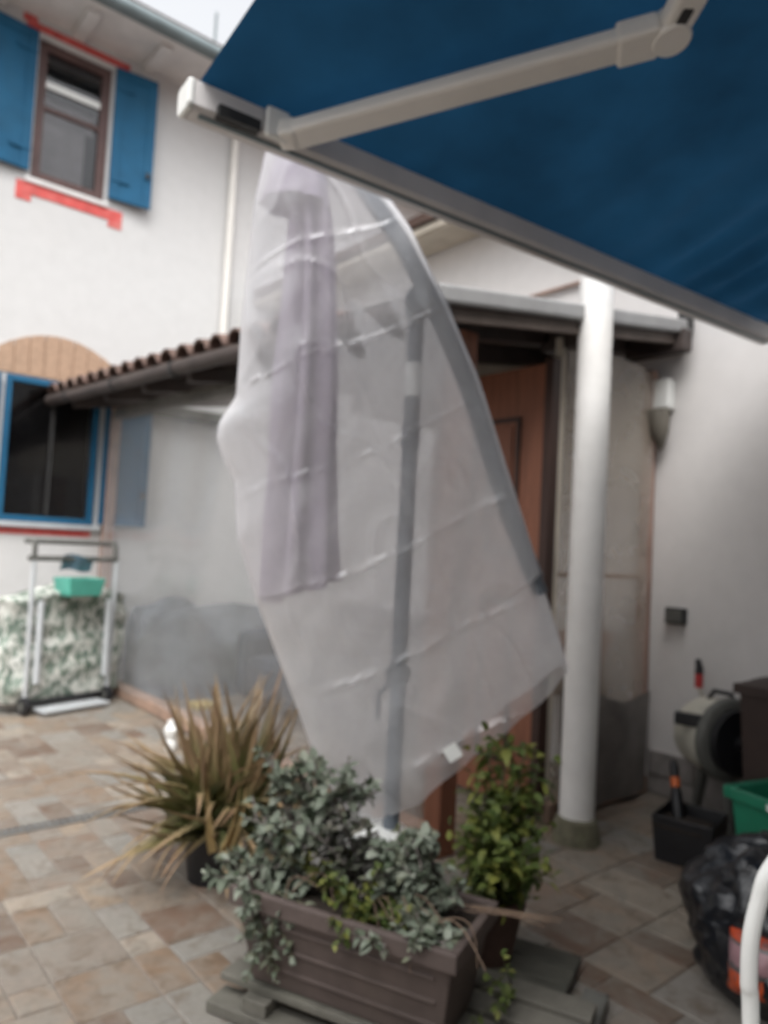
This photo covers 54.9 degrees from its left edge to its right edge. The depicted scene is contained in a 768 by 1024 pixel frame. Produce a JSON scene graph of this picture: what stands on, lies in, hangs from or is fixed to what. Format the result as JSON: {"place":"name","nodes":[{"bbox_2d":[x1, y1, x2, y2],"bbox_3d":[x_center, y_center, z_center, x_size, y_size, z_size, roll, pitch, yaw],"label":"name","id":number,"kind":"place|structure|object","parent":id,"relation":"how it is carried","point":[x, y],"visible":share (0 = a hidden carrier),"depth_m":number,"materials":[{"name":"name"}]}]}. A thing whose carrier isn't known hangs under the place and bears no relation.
{"place":"outdoors","nodes":[
{"label":"outdoors","id":0,"kind":"place"},
{"bbox_2d":[165,720,177,750],"bbox_3d":[-1.303,1.371,4.542,0.092,0.179,0.092,5,-4,-40],"label":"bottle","id":1,"kind":"object","parent":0,"point":[170,729],"visible":0.64,"depth_m":4.51,"materials":[{"name":"white plastic"}]},
{"bbox_2d":[137,0,253,45],"label":"sky","id":2,"kind":"structure","parent":0,"point":[197,15],"materials":[{"name":"white"}]},
{"bbox_2d":[0,0,421,679],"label":"house","id":3,"kind":"structure","parent":0,"point":[126,204],"depth_m":6.61,"materials":[{"name":"white paint"}]},
{"bbox_2d":[0,373,100,524],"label":"window","id":4,"kind":"structure","parent":3,"relation":"in","point":[43,449],"depth_m":6.44,"materials":[{"name":"blue paint"}]},
{"bbox_2d":[30,39,111,200],"bbox_3d":[-2.777,-3.330,6.518,0.750,1.400,0.280,5,-4,-40],"label":"window","id":5,"kind":"structure","parent":3,"relation":"in","point":[71,117],"depth_m":6.50,"materials":[{"name":"brown glass"}]},
{"bbox_2d":[213,12,217,41],"bbox_3d":[-2.290,-5.799,9.869,0.300,1.790,0.035,5,-4,-40],"label":"antenna","id":6,"kind":"object","parent":3,"relation":"on","point":[215,25],"visible":0.2,"depth_m":9.89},
{"bbox_2d":[0,680,767,1023],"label":"ground","id":7,"kind":"structure","parent":0,"point":[132,944],"depth_m":2.69,"materials":[{"name":"beige tile"}]},
{"bbox_2d":[0,538,126,715],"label":"trolley","id":8,"kind":"object","parent":7,"relation":"on","point":[55,646],"visible":0.95,"depth_m":5.44,"materials":[{"name":"metal"}]},
{"bbox_2d":[59,554,94,571],"bbox_3d":[-2.291,0.384,5.529,0.074,0.139,0.260,1,-3,34],"label":"folded cloth","id":9,"kind":"object","parent":8,"relation":"hanging from","point":[80,564],"visible":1,"depth_m":5.52,"materials":[{"name":"blue fabric"}]},
{"bbox_2d":[53,577,105,596],"bbox_3d":[-2.274,0.557,5.515,0.218,0.130,0.298,1,-3,34],"label":"basin","id":10,"kind":"object","parent":8,"relation":"on","point":[77,586],"visible":1,"depth_m":5.43,"materials":[{"name":"teal plastic"}]},
{"bbox_2d":[0,807,150,837],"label":"drain channel","id":11,"kind":"object","parent":7,"relation":"on","point":[48,823],"visible":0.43,"depth_m":3.32,"materials":[{"name":"metal"}]},
{"bbox_2d":[124,596,265,698],"bbox_3d":[-1.506,1.165,6.629,1.527,0.767,0.949,5,-4,-40],"label":"covered table","id":12,"kind":"object","parent":7,"relation":"on","point":[171,642],"visible":0.58,"depth_m":6.08,"materials":[{"name":"grey fabric"}]},
{"bbox_2d":[189,700,212,710],"bbox_3d":[-1.406,1.491,5.710,0.160,0.044,0.160,5,-4,-40],"label":"yellow box","id":13,"kind":"object","parent":7,"relation":"on","point":[194,705],"visible":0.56,"depth_m":5.66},
{"bbox_2d":[184,825,242,887],"bbox_3d":[-0.666,1.310,2.857,0.243,0.199,0.243,5,-4,-40],"label":"plant pot","id":14,"kind":"object","parent":7,"relation":"on","point":[198,857],"visible":0.17,"depth_m":2.77,"materials":[{"name":"black plastic"}]},
{"bbox_2d":[69,668,330,896],"bbox_3d":[-0.637,1.035,2.904,1.157,0.836,1.105,5,-4,-40],"label":"aloe plant","id":15,"kind":"object","parent":14,"relation":"in","point":[216,781],"visible":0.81,"depth_m":2.75,"materials":[{"name":"green plant"}]},
{"bbox_2d":[235,628,296,709],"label":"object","id":16,"kind":"object","parent":7,"relation":"on","point":[256,656],"visible":0.14,"depth_m":5.82,"materials":[{"name":"grey fabric"}]},
{"bbox_2d":[44,283,693,858],"bbox_3d":[-0.596,0.108,5.147,2.234,2.835,4.545,5,-4,-40],"label":"porch","id":17,"kind":"object","parent":7,"relation":"on","point":[514,343],"visible":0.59,"depth_m":3.90,"materials":[{"name":"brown wood"}]},
{"bbox_2d":[424,357,561,815],"bbox_3d":[0.535,0.352,3.979,0.065,2.250,0.858,5,-4,-41],"label":"door","id":18,"kind":"structure","parent":17,"relation":"in","point":[523,404],"depth_m":3.74,"materials":[{"name":"orange wood"}]},
{"bbox_2d":[206,951,596,1023],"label":"pallet","id":19,"kind":"object","parent":7,"relation":"on","point":[260,1000],"visible":0.37,"depth_m":2.00,"materials":[{"name":"grey wood"}]},
{"bbox_2d":[229,851,497,1023],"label":"planter","id":20,"kind":"object","parent":19,"relation":"on","point":[436,985],"visible":0.49,"depth_m":1.90,"materials":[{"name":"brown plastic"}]},
{"bbox_2d":[201,845,291,893],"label":"trailing plant","id":21,"kind":"object","parent":20,"relation":"in","point":[235,857],"visible":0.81,"depth_m":2.12,"materials":[{"name":"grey plant"}]},
{"bbox_2d":[233,876,314,982],"bbox_3d":[-0.327,1.121,2.006,0.193,0.272,0.241,5,-4,-40],"label":"trailing plant","id":22,"kind":"object","parent":20,"relation":"in","point":[253,925],"visible":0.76,"depth_m":1.98,"materials":[{"name":"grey plant"}]},
{"bbox_2d":[240,745,385,897],"bbox_3d":[-0.237,0.905,2.241,0.368,0.396,0.409,5,-4,-40],"label":"succulent shrub","id":23,"kind":"object","parent":20,"relation":"on","point":[312,810],"visible":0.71,"depth_m":2.17,"materials":[{"name":"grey plant"}]},
{"bbox_2d":[279,823,405,893],"bbox_3d":[-0.077,1.026,2.163,0.474,0.178,0.251,4,-3,-10],"label":"ground cover","id":24,"kind":"object","parent":20,"relation":"on","point":[307,865],"visible":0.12,"depth_m":2.09,"materials":[{"name":"green plant"}]},
{"bbox_2d":[300,800,390,906],"bbox_3d":[-0.101,0.959,2.097,0.284,0.284,0.208,2,-3,22],"label":"dusky plant","id":25,"kind":"object","parent":20,"relation":"in","point":[347,865],"visible":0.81,"depth_m":2.08,"materials":[{"name":"green plant"}]},
{"bbox_2d":[319,861,420,951],"bbox_3d":[-0.039,1.017,1.942,0.264,0.189,0.191,4,-3,-13],"label":"herb","id":26,"kind":"object","parent":20,"relation":"in","point":[364,910],"visible":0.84,"depth_m":1.92,"materials":[{"name":"green plant"}]},
{"bbox_2d":[352,821,470,962],"bbox_3d":[0.089,0.976,1.930,0.321,0.314,0.365,1,-3,29],"label":"succulent shrub","id":27,"kind":"object","parent":20,"relation":"in","point":[412,868],"visible":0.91,"depth_m":1.94,"materials":[{"name":"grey plant"}]},
{"bbox_2d":[285,873,562,972],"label":"dry twigs","id":28,"kind":"object","parent":20,"relation":"in","point":[501,912],"visible":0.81,"depth_m":1.95,"materials":[{"name":"brown plant"}]},
{"bbox_2d":[470,949,516,1023],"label":"trailing plant","id":29,"kind":"object","parent":19,"relation":"on","point":[507,991],"visible":0.98,"depth_m":1.92,"materials":[{"name":"green plant"}]},
{"bbox_2d":[260,159,546,848],"bbox_3d":[0.043,-0.009,2.606,1.082,2.882,0.339,3,-3,-5],"label":"parasol","id":30,"kind":"object","parent":7,"relation":"on","point":[300,550],"visible":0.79,"depth_m":2.56,"materials":[{"name":"grey fabric"}]},
{"bbox_2d":[217,152,568,821],"bbox_3d":[0.049,-0.214,2.635,1.261,2.614,0.393,4,-3,-13],"label":"parasol cover","id":31,"kind":"object","parent":30,"relation":"on","point":[484,643],"visible":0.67,"depth_m":2.73,"materials":[{"name":"white plastic"}]},
{"bbox_2d":[479,938,581,993],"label":"plank platform","id":32,"kind":"structure","parent":7,"relation":"on","point":[545,966],"depth_m":2.26,"materials":[{"name":"grey wood"}]},
{"bbox_2d":[455,876,526,967],"bbox_3d":[0.326,1.282,2.309,0.227,0.195,0.227,5,-4,-40],"label":"plant pot","id":33,"kind":"object","parent":32,"relation":"on","point":[499,937],"visible":0.23,"depth_m":2.23,"materials":[{"name":"plastic"}]},
{"bbox_2d":[443,720,561,924],"bbox_3d":[0.360,0.945,2.244,0.356,0.574,0.406,3,-3,9],"label":"green plant","id":34,"kind":"object","parent":33,"relation":"on","point":[499,868],"visible":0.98,"depth_m":2.24,"materials":[{"name":"green plant"}]},
{"bbox_2d":[551,274,613,849],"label":"column","id":35,"kind":"structure","parent":7,"relation":"on","point":[575,820],"depth_m":3.42,"materials":[{"name":"paint"}]},
{"bbox_2d":[581,988,608,1023],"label":"pipe","id":36,"kind":"structure","parent":7,"relation":"on","point":[600,999],"depth_m":2.10,"materials":[{"name":"grey plastic"}]},
{"bbox_2d":[652,800,728,866],"bbox_3d":[1.354,1.437,3.275,0.259,0.199,0.260,1,-4,38],"label":"square pot","id":37,"kind":"object","parent":7,"relation":"on","point":[694,833],"visible":0.73,"depth_m":3.21,"materials":[{"name":"black plastic"}]},
{"bbox_2d":[670,759,684,818],"bbox_3d":[1.345,1.274,3.386,0.058,0.255,0.115,3,-3,7],"label":"hand trowel","id":38,"kind":"object","parent":37,"relation":"on","point":[677,806],"visible":0.97,"depth_m":3.37,"materials":[{"name":"black plastic"}]},
{"bbox_2d":[674,689,742,835],"bbox_3d":[1.623,1.220,3.615,0.408,0.697,0.356,5,-4,-40],"label":"hose reel","id":39,"kind":"object","parent":7,"relation":"on","point":[707,735],"visible":0.72,"depth_m":3.50,"materials":[{"name":"beige plastic"}]},
{"bbox_2d":[694,659,704,696],"bbox_3d":[1.665,0.885,3.830,0.045,0.237,0.121,5,-3,-29],"label":"spray nozzle","id":40,"kind":"object","parent":39,"relation":"attached to","point":[699,674],"visible":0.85,"depth_m":3.85,"materials":[{"name":"red plastic"}]},
{"bbox_2d":[678,830,767,1021],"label":"bin bag","id":41,"kind":"object","parent":7,"relation":"on","point":[716,881],"visible":0.77,"depth_m":2.21,"materials":[{"name":"black plastic"}]},
{"bbox_2d":[727,926,767,1001],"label":"printed pack","id":42,"kind":"object","parent":41,"relation":"in","point":[735,938],"visible":0.47,"depth_m":2.08,"materials":[{"name":"plastic"}]},
{"bbox_2d":[723,779,767,834],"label":"green tub","id":43,"kind":"object","parent":7,"relation":"on","point":[750,802],"visible":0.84,"depth_m":2.92,"materials":[{"name":"plastic"}]},
{"bbox_2d":[733,676,767,781],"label":"waste bin","id":44,"kind":"object","parent":7,"relation":"on","point":[753,693],"visible":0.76,"depth_m":3.30,"materials":[{"name":"brown plastic"}]},
{"bbox_2d":[740,856,767,1023],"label":"garden chair","id":45,"kind":"object","parent":7,"relation":"on","point":[751,935],"visible":1,"depth_m":1.23,"materials":[{"name":"white plastic"}]},
{"bbox_3d":[1.441,-1.948,-1.978,8.580,6.440,3.000,5,-4,-40],"label":"rear house","id":46,"kind":"object","parent":7,"relation":"on","visible":0},
{"bbox_2d":[177,0,767,344],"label":"awning","id":47,"kind":"object","parent":46,"relation":"attached to","point":[622,145],"visible":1,"depth_m":2.14,"materials":[{"name":"blue fabric"}]},
{"bbox_2d":[267,213,767,812],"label":"wing building","id":48,"kind":"structure","parent":0,"point":[711,529],"depth_m":4.21,"materials":[{"name":"white paint"}]},
{"bbox_2d":[553,629,613,696],"bbox_3d":[1.057,0.900,4.577,0.180,0.470,0.750,5,-4,-40],"label":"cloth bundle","id":49,"kind":"object","parent":48,"relation":"in","point":[558,680],"visible":0.07,"depth_m":4.51,"materials":[{"name":"grey fabric"}]},
{"bbox_2d":[645,378,675,449],"bbox_3d":[1.580,-0.560,4.255,0.163,0.415,0.136,5,-4,-40],"label":"wall lamp","id":50,"kind":"object","parent":48,"relation":"attached to","point":[657,416],"visible":1,"depth_m":4.22,"materials":[{"name":"white plastic"}]},
{"bbox_2d":[665,607,686,624],"bbox_3d":[1.636,0.583,4.148,0.051,0.090,0.115,5,-4,-40],"label":"wall socket","id":51,"kind":"object","parent":48,"relation":"attached to","point":[673,615],"depth_m":4.12,"materials":[{"name":"black plastic"}]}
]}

